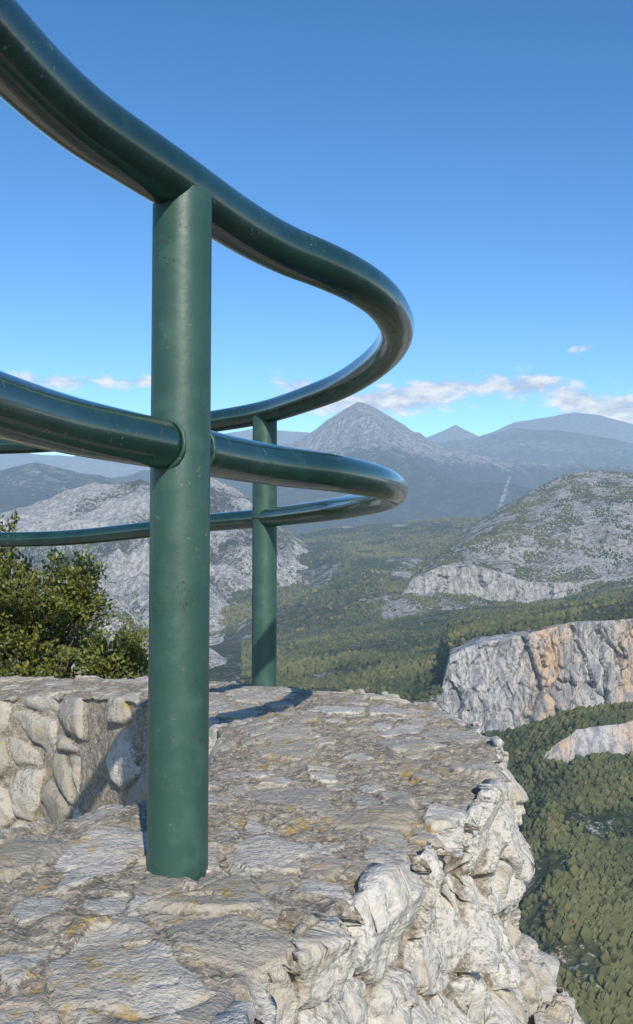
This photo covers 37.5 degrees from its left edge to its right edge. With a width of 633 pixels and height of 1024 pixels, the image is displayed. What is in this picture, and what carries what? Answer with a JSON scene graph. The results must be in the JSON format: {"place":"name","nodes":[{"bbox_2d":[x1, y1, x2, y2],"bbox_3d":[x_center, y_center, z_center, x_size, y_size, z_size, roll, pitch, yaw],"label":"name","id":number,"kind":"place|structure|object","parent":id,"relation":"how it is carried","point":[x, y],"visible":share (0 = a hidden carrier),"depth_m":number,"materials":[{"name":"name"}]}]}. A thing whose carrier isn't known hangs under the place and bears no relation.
{"place":"outdoors","nodes":[
{"label":"outdoors","id":0,"kind":"place"},
{"bbox_2d":[0,462,126,512],"bbox_3d":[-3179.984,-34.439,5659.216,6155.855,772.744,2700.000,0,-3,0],"label":"mountain","id":1,"kind":"structure","parent":0,"point":[26,485],"depth_m":5896.82,"materials":[{"name":"grey stone"}]},
{"bbox_2d":[1,587,227,678],"bbox_3d":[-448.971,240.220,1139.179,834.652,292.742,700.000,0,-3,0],"label":"limestone spur","id":2,"kind":"structure","parent":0,"point":[216,659],"depth_m":1201.38,"materials":[{"name":"grey stone"}]},
{"bbox_2d":[7,594,209,678],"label":"scrub","id":3,"kind":"object","parent":2,"relation":"on","point":[119,615],"visible":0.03,"depth_m":1174.46,"materials":[{"name":"green plant"}]},
{"bbox_2d":[0,477,315,645],"bbox_3d":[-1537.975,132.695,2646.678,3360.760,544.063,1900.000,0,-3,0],"label":"limestone hill","id":4,"kind":"structure","parent":0,"point":[128,574],"depth_m":2654.36,"materials":[{"name":"grey stone"}]},
{"bbox_2d":[13,482,326,635],"bbox_3d":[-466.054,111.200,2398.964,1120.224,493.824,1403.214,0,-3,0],"label":"scrub","id":5,"kind":"object","parent":4,"relation":"on","point":[211,552],"visible":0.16,"depth_m":2664.21,"materials":[{"name":"green plant"}]},
{"bbox_2d":[0,412,632,477],"bbox_3d":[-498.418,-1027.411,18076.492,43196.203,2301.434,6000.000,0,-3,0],"label":"horizon mountain","id":6,"kind":"structure","parent":0,"point":[592,425],"depth_m":18818.17,"materials":[{"name":"stone"}]},
{"bbox_2d":[0,0,632,455],"label":"sky","id":7,"kind":"structure","parent":0,"point":[477,154],"materials":[{"name":"blue"}]},
{"bbox_2d":[217,519,477,644],"bbox_3d":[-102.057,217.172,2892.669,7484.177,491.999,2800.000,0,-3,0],"label":"wooded ridge","id":8,"kind":"structure","parent":0,"point":[320,571],"depth_m":2404.63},
{"bbox_2d":[217,516,485,639],"bbox_3d":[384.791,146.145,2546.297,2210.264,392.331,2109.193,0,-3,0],"label":"forest","id":9,"kind":"object","parent":8,"relation":"on","point":[354,582],"visible":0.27,"depth_m":2164.70,"materials":[{"name":"green plant"}]},
{"bbox_2d":[112,402,632,534],"bbox_3d":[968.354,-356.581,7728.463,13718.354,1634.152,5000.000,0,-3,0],"label":"mountain","id":10,"kind":"structure","parent":0,"point":[442,481],"depth_m":7448.08,"materials":[{"name":"grey stone"}]},
{"bbox_2d":[209,594,632,998],"bbox_3d":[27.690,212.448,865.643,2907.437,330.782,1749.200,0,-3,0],"label":"ground slope","id":11,"kind":"structure","parent":0,"point":[511,679],"depth_m":700.08,"materials":[{"name":"stone"}]},
{"bbox_2d":[240,585,632,700],"bbox_3d":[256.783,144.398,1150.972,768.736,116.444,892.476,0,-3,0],"label":"forest","id":12,"kind":"object","parent":11,"relation":"on","point":[404,667],"visible":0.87,"depth_m":1018.42,"materials":[{"name":"green plant"}]},
{"bbox_2d":[516,933,584,1023],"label":"rock outcrop","id":13,"kind":"object","parent":11,"relation":"on","point":[557,1005],"visible":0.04,"depth_m":2.07,"materials":[{"name":"stone"}]},
{"bbox_2d":[0,509,148,678],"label":"boxwood bush","id":14,"kind":"object","parent":13,"relation":"on","point":[41,626],"visible":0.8,"depth_m":4.58,"materials":[{"name":"green plant"}]},
{"bbox_2d":[0,675,541,1023],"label":"stone wall","id":15,"kind":"structure","parent":13,"relation":"on","point":[370,859],"depth_m":1.33,"materials":[{"name":"stone"}]},
{"bbox_2d":[0,0,413,880],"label":"metal railing","id":16,"kind":"object","parent":15,"relation":"on","point":[180,446],"visible":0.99,"depth_m":1.18,"materials":[{"name":"green metal"}]},
{"bbox_2d":[484,701,632,1023],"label":"forest","id":17,"kind":"object","parent":11,"relation":"on","point":[594,901],"visible":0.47,"depth_m":508.80,"materials":[{"name":"green plant"}]},
{"bbox_2d":[380,471,632,618],"bbox_3d":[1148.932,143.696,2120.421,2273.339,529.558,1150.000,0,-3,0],"label":"rocky hill","id":18,"kind":"structure","parent":0,"point":[468,577],"depth_m":1866.41,"materials":[{"name":"grey stone"}]},
{"bbox_2d":[378,470,632,614],"bbox_3d":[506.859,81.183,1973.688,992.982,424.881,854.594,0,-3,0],"label":"scrub","id":19,"kind":"object","parent":18,"relation":"on","point":[600,584],"visible":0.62,"depth_m":1944.26,"materials":[{"name":"green plant"}]},
{"bbox_2d":[437,428,632,466],"bbox_3d":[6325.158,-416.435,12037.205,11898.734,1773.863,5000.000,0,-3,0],"label":"blue mountain","id":20,"kind":"structure","parent":0,"point":[553,448],"depth_m":12523.25,"materials":[{"name":"blue stone"}]}
]}

